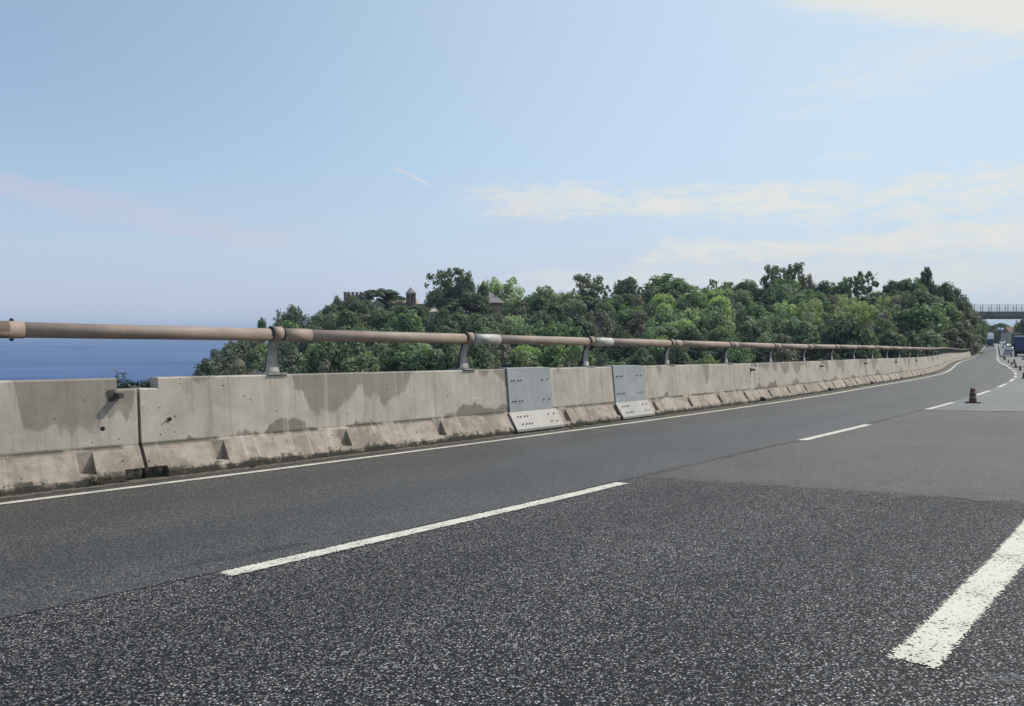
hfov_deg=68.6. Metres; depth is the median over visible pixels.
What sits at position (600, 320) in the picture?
shrub
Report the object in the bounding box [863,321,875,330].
shrub
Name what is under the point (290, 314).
broadleaf tree
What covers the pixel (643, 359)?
broadleaf tree
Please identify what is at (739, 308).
shrub
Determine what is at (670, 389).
barrier panel
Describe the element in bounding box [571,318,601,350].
broadleaf tree
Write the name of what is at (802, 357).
rail post
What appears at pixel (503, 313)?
shrub
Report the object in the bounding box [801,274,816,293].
shrub
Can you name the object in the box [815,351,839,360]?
shrub
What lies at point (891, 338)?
broadleaf tree
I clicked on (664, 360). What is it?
rail post
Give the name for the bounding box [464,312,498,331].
broadleaf tree
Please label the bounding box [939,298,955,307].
shrub
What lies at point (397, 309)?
broadleaf tree
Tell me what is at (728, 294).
broadleaf tree
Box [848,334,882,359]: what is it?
broadleaf tree
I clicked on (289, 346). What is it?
shrub
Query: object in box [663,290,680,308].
shrub
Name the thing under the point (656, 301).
broadleaf tree
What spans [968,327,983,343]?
shrub
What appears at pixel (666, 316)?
broadleaf tree
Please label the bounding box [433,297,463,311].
shrub
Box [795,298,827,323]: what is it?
cane clump
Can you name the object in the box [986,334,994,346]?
truck
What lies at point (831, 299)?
shrub
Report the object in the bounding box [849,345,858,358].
rail post
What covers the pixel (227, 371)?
shrub
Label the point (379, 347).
shrub
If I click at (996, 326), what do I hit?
umbrella pine
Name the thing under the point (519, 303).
shrub
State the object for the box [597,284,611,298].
sparse tree
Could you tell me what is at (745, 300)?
broadleaf tree
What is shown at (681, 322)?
broadleaf tree
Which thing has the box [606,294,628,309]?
broadleaf tree
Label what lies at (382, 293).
cedar tree
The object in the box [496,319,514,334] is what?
broadleaf tree
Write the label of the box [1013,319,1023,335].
broadleaf tree
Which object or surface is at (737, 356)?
broadleaf tree
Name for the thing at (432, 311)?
cottage
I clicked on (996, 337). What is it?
broadleaf tree
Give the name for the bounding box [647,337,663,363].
shrub
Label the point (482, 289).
broadleaf tree
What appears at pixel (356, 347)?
broadleaf tree
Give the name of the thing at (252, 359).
shrub
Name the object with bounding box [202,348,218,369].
shrub
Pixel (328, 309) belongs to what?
broadleaf tree
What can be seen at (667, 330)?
broadleaf tree
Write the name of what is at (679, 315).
broadleaf tree
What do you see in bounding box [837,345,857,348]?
rail tube
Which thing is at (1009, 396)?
lanes
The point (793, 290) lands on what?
broadleaf tree
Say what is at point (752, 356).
broadleaf tree
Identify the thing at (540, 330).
broadleaf tree
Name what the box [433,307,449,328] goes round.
broadleaf tree
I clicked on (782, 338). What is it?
shrub
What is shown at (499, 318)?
shrub
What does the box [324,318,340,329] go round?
broadleaf tree
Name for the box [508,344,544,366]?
broadleaf tree
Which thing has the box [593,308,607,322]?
shrub
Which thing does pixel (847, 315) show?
cane clump
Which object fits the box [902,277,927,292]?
broadleaf tree
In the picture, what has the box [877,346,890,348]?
rail tube
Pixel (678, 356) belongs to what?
broadleaf tree
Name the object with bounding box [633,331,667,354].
broadleaf tree
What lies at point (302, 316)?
tall tree
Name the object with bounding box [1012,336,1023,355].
truck
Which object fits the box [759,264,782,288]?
tall tree
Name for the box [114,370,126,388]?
weed
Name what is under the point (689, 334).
broadleaf tree
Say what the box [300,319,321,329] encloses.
shrub
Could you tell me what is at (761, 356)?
shrub
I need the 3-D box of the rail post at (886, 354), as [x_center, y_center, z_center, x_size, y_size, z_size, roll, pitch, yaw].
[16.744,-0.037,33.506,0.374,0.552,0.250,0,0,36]
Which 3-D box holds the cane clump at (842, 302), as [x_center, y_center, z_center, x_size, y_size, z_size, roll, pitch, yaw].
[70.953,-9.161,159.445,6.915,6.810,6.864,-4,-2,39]
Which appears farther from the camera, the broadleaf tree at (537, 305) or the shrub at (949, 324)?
the broadleaf tree at (537, 305)
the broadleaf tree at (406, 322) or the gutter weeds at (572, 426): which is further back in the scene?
the broadleaf tree at (406, 322)
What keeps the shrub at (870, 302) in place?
on the hillside
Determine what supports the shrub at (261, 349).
on the hillside
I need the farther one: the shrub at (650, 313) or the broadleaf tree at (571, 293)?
the broadleaf tree at (571, 293)
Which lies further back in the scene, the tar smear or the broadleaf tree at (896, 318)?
the broadleaf tree at (896, 318)
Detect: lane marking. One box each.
[0,369,951,504]
[220,482,627,574]
[800,424,869,439]
[888,519,1023,668]
[927,402,954,408]
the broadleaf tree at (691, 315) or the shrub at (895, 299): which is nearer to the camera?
the broadleaf tree at (691, 315)
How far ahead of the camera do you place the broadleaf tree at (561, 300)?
163.82 m
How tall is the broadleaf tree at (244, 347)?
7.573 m
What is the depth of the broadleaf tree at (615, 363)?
84.85 m
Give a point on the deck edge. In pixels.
(146, 479)
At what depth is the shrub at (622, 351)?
113.80 m
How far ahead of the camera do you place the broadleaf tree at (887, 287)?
173.26 m
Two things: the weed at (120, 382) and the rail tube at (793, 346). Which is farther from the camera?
the rail tube at (793, 346)
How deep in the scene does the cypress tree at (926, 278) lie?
171.28 m
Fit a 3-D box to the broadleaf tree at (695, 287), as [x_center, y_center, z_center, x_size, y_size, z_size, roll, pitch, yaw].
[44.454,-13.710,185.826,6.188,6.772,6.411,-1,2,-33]
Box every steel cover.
[497,367,563,431]
[604,365,654,418]
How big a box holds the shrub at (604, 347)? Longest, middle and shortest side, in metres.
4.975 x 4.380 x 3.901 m
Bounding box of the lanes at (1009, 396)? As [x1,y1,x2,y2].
[923,344,1023,410]
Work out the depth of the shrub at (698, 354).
108.93 m
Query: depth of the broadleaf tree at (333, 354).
81.19 m
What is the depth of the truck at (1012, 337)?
239.25 m
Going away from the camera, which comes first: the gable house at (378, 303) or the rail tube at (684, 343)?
the rail tube at (684, 343)
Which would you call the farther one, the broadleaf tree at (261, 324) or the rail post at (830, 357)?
the broadleaf tree at (261, 324)
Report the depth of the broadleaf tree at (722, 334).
122.69 m
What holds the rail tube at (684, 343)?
on the rail post at (724, 360)
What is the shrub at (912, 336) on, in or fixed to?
on the hillside
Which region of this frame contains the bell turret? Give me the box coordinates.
[405,287,416,306]
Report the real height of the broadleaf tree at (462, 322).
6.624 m
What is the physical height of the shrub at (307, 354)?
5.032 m
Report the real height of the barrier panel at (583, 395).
1.228 m
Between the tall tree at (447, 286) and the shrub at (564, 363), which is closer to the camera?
the shrub at (564, 363)
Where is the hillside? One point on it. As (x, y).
(493, 317)
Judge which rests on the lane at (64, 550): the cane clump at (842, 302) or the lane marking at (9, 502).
the lane marking at (9, 502)
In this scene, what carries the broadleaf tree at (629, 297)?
on the hillside
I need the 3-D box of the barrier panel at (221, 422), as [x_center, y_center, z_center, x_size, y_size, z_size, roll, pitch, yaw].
[-1.688,0.862,9.658,0.430,1.228,5.996,0,0,41]
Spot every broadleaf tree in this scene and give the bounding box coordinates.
[215,341,251,362]
[246,360,282,374]
[257,317,266,342]
[281,304,303,328]
[291,325,318,353]
[307,342,357,372]
[311,310,325,329]
[320,303,338,314]
[323,312,338,322]
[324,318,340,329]
[332,295,341,311]
[332,325,370,357]
[336,308,364,330]
[339,352,380,372]
[346,299,377,314]
[351,323,368,330]
[363,327,399,350]
[363,344,374,353]
[366,307,395,329]
[376,347,401,371]
[377,297,395,309]
[385,309,424,332]
[387,305,407,313]
[391,343,431,370]
[400,345,445,370]
[405,306,429,315]
[423,288,446,308]
[428,325,456,347]
[432,346,472,370]
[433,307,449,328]
[433,332,460,353]
[437,318,460,343]
[450,312,469,333]
[452,271,475,311]
[457,344,496,369]
[458,290,486,312]
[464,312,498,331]
[477,282,490,310]
[479,327,505,350]
[482,278,497,295]
[484,276,524,298]
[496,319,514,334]
[498,297,525,311]
[502,313,524,328]
[502,326,542,355]
[502,350,542,367]
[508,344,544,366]
[512,319,546,352]
[523,294,535,307]
[523,310,558,329]
[527,295,552,317]
[532,285,556,298]
[541,316,583,351]
[542,301,568,325]
[544,293,583,312]
[559,299,593,326]
[564,345,594,365]
[565,291,580,301]
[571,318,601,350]
[578,295,605,311]
[594,297,615,316]
[603,360,626,366]
[604,320,621,336]
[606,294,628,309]
[610,276,639,298]
[610,302,647,328]
[618,292,645,305]
[626,347,656,365]
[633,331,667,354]
[638,318,678,339]
[640,286,662,306]
[643,273,690,294]
[644,309,677,327]
[648,293,675,314]
[654,302,673,314]
[660,347,692,364]
[669,308,691,321]
[670,324,709,361]
[671,318,701,335]
[673,290,708,313]
[682,284,700,293]
[682,307,704,322]
[687,350,719,364]
[693,306,731,331]
[698,287,719,302]
[704,287,732,300]
[705,295,735,319]
[706,325,731,349]
[717,338,755,362]
[718,289,738,306]
[719,281,736,290]
[723,314,735,334]
[727,348,751,363]
[728,289,753,310]
[730,332,752,349]
[731,279,758,295]
[736,315,771,342]
[754,333,778,350]
[759,283,792,307]
[759,309,790,335]
[761,294,787,307]
[766,283,801,296]
[769,277,801,289]
[773,300,798,319]
[776,311,820,353]
[785,289,834,315]
[791,331,813,350]
[816,280,835,296]
[819,313,876,359]
[831,282,844,294]
[837,276,856,297]
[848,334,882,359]
[856,292,897,304]
[868,317,895,355]
[873,303,906,332]
[878,329,911,357]
[881,295,902,305]
[882,280,896,292]
[889,278,911,291]
[889,290,908,296]
[900,302,952,333]
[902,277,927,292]
[903,288,942,310]
[935,281,955,305]
[940,301,962,323]
[961,294,974,328]
[971,323,981,334]
[979,319,987,347]
[985,321,991,334]
[991,329,1000,343]
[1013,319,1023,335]
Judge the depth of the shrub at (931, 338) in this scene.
126.63 m
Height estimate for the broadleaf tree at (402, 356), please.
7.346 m
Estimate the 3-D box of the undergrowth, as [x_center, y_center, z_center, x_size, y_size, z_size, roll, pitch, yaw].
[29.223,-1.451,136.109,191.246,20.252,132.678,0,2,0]
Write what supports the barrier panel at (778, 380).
on the deck edge
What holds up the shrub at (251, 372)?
on the hillside
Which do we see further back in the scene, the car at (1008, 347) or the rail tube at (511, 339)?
the car at (1008, 347)
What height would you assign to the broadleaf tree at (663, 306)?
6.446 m
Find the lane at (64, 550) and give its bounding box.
[0,344,1013,618]
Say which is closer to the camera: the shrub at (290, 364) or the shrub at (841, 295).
the shrub at (290, 364)
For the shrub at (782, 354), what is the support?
on the hillside
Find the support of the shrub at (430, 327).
on the hillside
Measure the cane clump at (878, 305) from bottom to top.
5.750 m
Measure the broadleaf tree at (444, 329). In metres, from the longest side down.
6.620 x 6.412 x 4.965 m
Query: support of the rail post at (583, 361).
on the barrier panel at (583, 395)
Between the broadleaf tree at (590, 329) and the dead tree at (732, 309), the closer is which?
the broadleaf tree at (590, 329)
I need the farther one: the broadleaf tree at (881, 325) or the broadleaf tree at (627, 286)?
the broadleaf tree at (627, 286)
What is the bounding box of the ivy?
[103,377,149,388]
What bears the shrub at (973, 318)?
on the hillside
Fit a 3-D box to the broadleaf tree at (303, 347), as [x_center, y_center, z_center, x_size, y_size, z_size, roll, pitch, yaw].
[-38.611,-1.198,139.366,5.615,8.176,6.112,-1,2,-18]
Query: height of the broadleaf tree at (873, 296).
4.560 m
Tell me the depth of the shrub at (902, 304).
154.94 m
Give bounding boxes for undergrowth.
[278,304,982,371]
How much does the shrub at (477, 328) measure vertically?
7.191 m
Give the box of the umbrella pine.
[989,323,1009,343]
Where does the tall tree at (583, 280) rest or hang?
on the hillside
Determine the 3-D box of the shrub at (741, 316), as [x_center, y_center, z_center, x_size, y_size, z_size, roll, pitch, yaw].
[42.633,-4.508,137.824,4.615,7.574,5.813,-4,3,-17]
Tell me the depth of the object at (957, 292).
175.04 m
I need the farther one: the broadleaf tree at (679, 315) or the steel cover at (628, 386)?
the broadleaf tree at (679, 315)
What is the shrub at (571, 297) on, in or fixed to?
on the hillside
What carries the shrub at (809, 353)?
on the hillside
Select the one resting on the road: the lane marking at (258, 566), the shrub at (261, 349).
the lane marking at (258, 566)
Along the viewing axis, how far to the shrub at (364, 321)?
171.04 m
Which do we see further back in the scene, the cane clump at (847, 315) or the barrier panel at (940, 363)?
the cane clump at (847, 315)
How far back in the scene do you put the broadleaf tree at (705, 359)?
90.36 m
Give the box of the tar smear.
[189,542,307,564]
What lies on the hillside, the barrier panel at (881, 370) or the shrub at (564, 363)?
the shrub at (564, 363)
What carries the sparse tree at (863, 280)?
on the hillside
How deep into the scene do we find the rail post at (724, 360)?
18.25 m
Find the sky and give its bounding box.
[0,0,1023,329]
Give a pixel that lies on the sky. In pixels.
(198, 163)
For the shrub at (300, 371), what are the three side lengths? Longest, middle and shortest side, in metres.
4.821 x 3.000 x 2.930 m
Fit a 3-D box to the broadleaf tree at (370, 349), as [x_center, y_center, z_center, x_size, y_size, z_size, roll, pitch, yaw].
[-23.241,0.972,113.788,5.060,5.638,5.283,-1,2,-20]
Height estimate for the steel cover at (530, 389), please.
0.966 m
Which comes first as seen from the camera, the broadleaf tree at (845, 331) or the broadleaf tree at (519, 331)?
the broadleaf tree at (845, 331)
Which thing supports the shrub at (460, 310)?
on the hillside
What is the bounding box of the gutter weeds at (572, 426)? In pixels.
[569,420,618,427]
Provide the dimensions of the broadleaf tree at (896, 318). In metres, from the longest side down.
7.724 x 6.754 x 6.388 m
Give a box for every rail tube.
[0,318,277,340]
[278,328,468,343]
[469,334,590,345]
[590,337,671,346]
[674,340,730,347]
[733,342,774,347]
[776,343,808,348]
[810,344,835,348]
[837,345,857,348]
[859,345,875,348]
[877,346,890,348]
[891,346,902,349]
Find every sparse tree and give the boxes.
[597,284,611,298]
[707,279,720,289]
[849,275,865,296]
[852,271,879,295]
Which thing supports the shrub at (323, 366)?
on the hillside
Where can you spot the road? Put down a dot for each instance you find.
(642, 590)
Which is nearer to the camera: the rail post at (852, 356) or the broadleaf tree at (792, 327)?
the rail post at (852, 356)
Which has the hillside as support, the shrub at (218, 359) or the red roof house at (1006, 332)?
the shrub at (218, 359)
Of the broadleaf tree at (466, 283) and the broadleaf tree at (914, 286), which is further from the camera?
the broadleaf tree at (466, 283)
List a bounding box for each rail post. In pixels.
[253,326,287,374]
[448,332,476,369]
[572,336,595,366]
[656,339,675,364]
[716,341,733,363]
[762,343,777,362]
[796,344,810,361]
[826,344,837,359]
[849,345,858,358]
[866,345,876,358]
[883,346,891,357]
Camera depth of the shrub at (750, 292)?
175.37 m
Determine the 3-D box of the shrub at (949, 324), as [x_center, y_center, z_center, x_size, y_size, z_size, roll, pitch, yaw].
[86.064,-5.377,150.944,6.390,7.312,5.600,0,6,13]
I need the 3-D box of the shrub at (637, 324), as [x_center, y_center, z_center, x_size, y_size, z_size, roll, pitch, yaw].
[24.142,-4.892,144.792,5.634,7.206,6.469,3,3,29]
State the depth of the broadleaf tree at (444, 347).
117.41 m
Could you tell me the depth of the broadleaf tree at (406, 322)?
136.92 m
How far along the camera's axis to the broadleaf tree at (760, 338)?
112.17 m
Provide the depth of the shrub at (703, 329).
127.94 m
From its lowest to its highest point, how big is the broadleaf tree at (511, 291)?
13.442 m
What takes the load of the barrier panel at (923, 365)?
on the deck edge
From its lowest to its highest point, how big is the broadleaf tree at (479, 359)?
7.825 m
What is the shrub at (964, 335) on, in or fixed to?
on the hillside
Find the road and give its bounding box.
[0,362,1023,705]
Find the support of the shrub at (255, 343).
on the hillside
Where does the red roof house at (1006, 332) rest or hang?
on the land
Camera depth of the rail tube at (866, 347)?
29.50 m
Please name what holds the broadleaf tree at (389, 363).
on the hillside
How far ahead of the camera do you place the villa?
207.39 m
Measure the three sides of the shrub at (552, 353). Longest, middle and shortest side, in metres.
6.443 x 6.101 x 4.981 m
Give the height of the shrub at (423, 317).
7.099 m
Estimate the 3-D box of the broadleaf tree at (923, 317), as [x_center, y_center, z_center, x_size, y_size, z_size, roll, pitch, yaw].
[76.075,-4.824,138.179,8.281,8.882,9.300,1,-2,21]
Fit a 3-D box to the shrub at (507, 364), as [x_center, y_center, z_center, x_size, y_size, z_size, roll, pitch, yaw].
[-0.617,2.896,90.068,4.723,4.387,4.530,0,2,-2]
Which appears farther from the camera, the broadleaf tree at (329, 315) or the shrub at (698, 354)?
the broadleaf tree at (329, 315)
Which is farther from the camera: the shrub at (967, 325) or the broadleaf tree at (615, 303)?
the broadleaf tree at (615, 303)
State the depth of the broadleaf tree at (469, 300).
194.18 m
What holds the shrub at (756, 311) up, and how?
on the hillside
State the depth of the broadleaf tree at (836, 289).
175.87 m
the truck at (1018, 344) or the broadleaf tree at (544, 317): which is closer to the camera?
the broadleaf tree at (544, 317)
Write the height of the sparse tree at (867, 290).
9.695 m
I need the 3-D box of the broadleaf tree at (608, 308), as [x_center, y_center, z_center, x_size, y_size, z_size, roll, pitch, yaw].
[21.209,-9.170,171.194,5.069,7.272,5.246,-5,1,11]
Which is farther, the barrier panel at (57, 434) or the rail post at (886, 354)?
the rail post at (886, 354)
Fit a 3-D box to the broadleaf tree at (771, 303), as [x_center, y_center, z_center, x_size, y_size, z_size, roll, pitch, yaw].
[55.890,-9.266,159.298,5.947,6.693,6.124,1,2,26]
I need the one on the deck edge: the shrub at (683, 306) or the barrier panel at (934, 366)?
the barrier panel at (934, 366)
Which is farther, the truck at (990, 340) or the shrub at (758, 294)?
the truck at (990, 340)
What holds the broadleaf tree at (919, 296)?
on the hillside
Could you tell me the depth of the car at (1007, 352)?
146.98 m
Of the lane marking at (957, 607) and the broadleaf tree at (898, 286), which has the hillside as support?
the broadleaf tree at (898, 286)
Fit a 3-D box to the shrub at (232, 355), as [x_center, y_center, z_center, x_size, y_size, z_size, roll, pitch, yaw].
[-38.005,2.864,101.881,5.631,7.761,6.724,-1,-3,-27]
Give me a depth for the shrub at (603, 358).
92.27 m
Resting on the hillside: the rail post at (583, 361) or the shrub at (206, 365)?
the shrub at (206, 365)
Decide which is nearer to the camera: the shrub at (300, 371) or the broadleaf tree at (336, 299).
the shrub at (300, 371)
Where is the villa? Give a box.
[387,299,432,310]
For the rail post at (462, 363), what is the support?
on the barrier panel at (221, 422)
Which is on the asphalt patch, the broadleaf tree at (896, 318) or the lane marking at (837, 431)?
the lane marking at (837, 431)
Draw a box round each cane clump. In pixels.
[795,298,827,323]
[834,311,851,318]
[835,294,861,311]
[835,304,855,318]
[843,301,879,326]
[874,296,895,313]
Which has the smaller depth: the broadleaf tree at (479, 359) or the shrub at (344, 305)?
the broadleaf tree at (479, 359)
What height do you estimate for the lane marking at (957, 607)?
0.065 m
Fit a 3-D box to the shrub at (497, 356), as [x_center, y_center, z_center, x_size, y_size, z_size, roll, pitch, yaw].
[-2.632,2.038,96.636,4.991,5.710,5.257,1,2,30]
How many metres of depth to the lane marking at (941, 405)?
16.41 m
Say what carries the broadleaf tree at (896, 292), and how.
on the hillside
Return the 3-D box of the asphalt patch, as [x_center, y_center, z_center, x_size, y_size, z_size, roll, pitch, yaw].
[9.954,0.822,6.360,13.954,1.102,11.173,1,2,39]
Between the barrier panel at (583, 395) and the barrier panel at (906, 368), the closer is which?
the barrier panel at (583, 395)
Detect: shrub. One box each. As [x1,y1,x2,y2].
[192,357,221,375]
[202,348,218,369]
[205,353,224,374]
[212,345,246,375]
[222,363,238,374]
[229,359,256,374]
[241,341,267,365]
[243,350,265,370]
[243,369,259,374]
[252,343,267,362]
[272,308,283,326]
[277,342,304,359]
[277,342,306,373]
[278,320,299,343]
[292,365,303,373]
[293,352,306,365]
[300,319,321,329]
[302,314,317,327]
[303,343,316,358]
[317,359,338,372]
[321,321,329,329]
[336,294,359,314]
[359,306,371,320]
[360,313,372,329]
[366,342,388,362]
[369,342,398,357]
[421,309,429,328]
[424,317,438,332]
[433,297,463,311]
[457,307,469,316]
[460,321,484,352]
[476,304,495,312]
[485,347,501,368]
[489,344,512,363]
[494,314,505,324]
[498,306,513,320]
[500,360,517,367]
[505,296,534,318]
[516,308,531,319]
[519,313,528,321]
[535,345,573,367]
[552,353,579,367]
[566,296,593,313]
[590,352,608,366]
[592,360,604,366]
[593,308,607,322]
[593,310,615,337]
[596,332,611,353]
[605,321,637,362]
[622,309,649,336]
[626,293,651,311]
[631,329,642,346]
[642,301,659,322]
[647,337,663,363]
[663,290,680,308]
[673,301,692,315]
[688,347,709,360]
[698,326,709,340]
[698,347,723,361]
[703,300,727,315]
[732,302,746,322]
[732,308,750,335]
[735,291,759,304]
[738,301,773,323]
[748,288,766,304]
[750,337,777,362]
[763,303,780,321]
[772,349,798,361]
[773,333,797,360]
[800,328,824,360]
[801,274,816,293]
[812,317,829,336]
[813,344,837,360]
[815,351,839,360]
[817,308,833,330]
[824,292,841,313]
[827,294,859,308]
[851,295,882,309]
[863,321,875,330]
[867,311,898,331]
[882,295,902,310]
[888,342,910,357]
[896,290,912,310]
[896,318,920,337]
[901,331,926,356]
[916,328,949,356]
[919,322,943,344]
[935,313,958,337]
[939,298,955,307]
[941,328,966,351]
[951,313,972,334]
[952,321,974,347]
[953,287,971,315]
[955,301,982,325]
[965,334,979,352]
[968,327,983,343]
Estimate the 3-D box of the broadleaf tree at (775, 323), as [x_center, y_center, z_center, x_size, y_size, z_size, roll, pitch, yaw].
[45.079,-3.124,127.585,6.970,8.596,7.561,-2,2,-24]
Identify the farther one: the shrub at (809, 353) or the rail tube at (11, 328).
the shrub at (809, 353)
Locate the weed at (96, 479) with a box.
[90,476,111,484]
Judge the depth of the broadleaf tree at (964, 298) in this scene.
178.99 m
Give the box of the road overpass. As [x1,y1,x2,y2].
[971,304,1023,318]
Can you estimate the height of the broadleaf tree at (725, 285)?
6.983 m
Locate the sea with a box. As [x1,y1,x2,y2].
[0,338,267,387]
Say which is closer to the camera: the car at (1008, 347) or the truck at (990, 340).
the car at (1008, 347)
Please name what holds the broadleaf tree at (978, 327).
on the hillside
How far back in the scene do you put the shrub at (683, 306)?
154.06 m
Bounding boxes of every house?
[374,300,386,310]
[484,291,504,312]
[1001,327,1013,343]
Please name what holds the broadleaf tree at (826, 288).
on the hillside
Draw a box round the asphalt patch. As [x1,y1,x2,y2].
[639,410,1023,506]
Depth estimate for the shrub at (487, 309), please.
197.72 m
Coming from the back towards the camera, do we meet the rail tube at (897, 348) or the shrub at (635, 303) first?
the shrub at (635, 303)
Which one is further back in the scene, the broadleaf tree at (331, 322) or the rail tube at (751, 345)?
the broadleaf tree at (331, 322)
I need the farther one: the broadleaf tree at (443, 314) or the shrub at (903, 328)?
the broadleaf tree at (443, 314)
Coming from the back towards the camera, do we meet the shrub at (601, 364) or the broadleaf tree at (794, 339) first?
the broadleaf tree at (794, 339)
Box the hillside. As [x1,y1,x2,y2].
[369,310,948,364]
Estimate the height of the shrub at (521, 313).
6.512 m
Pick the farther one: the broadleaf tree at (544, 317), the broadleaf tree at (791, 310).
the broadleaf tree at (791, 310)
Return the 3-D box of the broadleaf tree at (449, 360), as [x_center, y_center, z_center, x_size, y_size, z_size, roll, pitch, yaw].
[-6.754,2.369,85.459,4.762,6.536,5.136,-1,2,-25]
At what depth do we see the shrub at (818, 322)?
122.59 m
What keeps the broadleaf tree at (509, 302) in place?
on the hillside
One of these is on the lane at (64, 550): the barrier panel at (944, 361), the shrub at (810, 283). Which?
the barrier panel at (944, 361)
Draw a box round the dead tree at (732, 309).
[726,299,740,322]
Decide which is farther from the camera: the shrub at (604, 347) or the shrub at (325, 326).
the shrub at (325, 326)
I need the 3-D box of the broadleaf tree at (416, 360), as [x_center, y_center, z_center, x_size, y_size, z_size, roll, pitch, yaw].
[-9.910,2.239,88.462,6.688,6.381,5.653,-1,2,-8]
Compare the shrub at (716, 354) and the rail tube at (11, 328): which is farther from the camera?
the shrub at (716, 354)
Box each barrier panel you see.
[0,378,144,495]
[134,369,535,477]
[539,367,633,429]
[637,363,760,417]
[750,361,827,400]
[822,359,870,390]
[865,358,900,383]
[895,357,919,378]
[915,357,932,375]
[927,356,940,372]
[935,355,944,369]
[939,354,947,367]
[945,353,949,365]
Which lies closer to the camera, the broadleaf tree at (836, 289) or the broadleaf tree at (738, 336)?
the broadleaf tree at (738, 336)
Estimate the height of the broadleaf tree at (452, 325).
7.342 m
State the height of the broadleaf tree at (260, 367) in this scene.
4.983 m
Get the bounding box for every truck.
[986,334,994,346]
[1010,333,1020,346]
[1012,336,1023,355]
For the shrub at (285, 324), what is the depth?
166.27 m
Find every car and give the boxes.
[1003,350,1011,355]
[1005,346,1012,350]
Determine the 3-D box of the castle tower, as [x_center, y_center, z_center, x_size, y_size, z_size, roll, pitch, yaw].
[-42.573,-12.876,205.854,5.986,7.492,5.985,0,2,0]
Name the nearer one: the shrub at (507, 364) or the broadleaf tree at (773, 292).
the shrub at (507, 364)
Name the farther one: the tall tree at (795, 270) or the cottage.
the tall tree at (795, 270)
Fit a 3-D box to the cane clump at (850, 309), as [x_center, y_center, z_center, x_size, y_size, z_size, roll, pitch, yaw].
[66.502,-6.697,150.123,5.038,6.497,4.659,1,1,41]
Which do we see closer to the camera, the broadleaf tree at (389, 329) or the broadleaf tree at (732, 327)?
the broadleaf tree at (389, 329)
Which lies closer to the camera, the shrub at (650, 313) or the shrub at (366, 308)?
the shrub at (650, 313)
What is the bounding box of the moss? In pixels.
[77,374,929,487]
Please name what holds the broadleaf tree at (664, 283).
on the hillside
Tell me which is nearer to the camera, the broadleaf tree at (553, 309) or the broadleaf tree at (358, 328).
the broadleaf tree at (358, 328)
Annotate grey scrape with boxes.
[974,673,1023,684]
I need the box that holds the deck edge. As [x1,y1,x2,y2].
[0,356,972,498]
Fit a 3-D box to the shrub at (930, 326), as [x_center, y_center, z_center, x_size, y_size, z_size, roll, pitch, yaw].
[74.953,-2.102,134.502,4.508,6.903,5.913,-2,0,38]
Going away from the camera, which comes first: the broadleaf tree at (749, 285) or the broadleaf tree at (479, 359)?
the broadleaf tree at (479, 359)
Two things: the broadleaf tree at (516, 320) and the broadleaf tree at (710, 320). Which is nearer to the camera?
the broadleaf tree at (710, 320)
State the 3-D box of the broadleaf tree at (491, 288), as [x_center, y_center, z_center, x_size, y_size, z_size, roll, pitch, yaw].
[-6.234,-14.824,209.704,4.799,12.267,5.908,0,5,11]
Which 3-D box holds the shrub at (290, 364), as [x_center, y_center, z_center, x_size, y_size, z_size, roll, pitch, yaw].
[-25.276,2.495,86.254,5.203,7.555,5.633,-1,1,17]
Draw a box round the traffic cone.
[965,388,980,402]
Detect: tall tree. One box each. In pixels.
[295,306,305,323]
[424,267,464,307]
[571,273,604,297]
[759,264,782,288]
[781,262,806,290]
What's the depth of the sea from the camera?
1084.39 m
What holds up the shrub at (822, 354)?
on the hillside
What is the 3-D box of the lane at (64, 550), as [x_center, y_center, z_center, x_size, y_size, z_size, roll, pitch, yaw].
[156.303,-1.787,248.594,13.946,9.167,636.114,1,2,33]
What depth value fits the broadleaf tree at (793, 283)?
175.20 m
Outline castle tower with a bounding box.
[344,292,369,305]
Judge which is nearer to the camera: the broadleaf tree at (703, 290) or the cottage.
the cottage
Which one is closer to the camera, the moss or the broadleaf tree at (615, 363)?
the moss
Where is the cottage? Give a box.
[429,308,437,320]
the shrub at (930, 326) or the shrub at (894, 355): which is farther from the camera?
the shrub at (930, 326)
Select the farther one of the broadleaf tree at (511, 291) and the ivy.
the broadleaf tree at (511, 291)
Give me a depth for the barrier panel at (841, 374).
26.38 m
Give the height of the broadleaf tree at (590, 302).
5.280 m
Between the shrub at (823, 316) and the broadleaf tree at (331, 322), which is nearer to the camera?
the shrub at (823, 316)
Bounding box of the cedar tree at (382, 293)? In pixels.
[358,288,405,303]
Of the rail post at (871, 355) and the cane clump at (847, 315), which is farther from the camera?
the cane clump at (847, 315)
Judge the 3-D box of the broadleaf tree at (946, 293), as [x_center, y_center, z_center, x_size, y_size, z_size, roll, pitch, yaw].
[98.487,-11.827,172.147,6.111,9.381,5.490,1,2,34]
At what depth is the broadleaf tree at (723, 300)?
152.01 m
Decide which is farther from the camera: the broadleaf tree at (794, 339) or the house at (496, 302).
the house at (496, 302)
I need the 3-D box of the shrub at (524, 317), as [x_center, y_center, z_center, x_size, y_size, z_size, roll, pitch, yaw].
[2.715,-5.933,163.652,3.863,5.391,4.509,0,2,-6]
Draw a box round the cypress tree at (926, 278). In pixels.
[918,266,939,296]
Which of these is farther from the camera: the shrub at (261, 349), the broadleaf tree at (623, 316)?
the broadleaf tree at (623, 316)
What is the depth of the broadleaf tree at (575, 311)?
149.64 m
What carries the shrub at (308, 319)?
on the hillside
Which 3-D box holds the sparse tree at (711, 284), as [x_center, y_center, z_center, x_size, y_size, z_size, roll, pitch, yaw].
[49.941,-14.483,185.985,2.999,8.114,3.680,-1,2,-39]

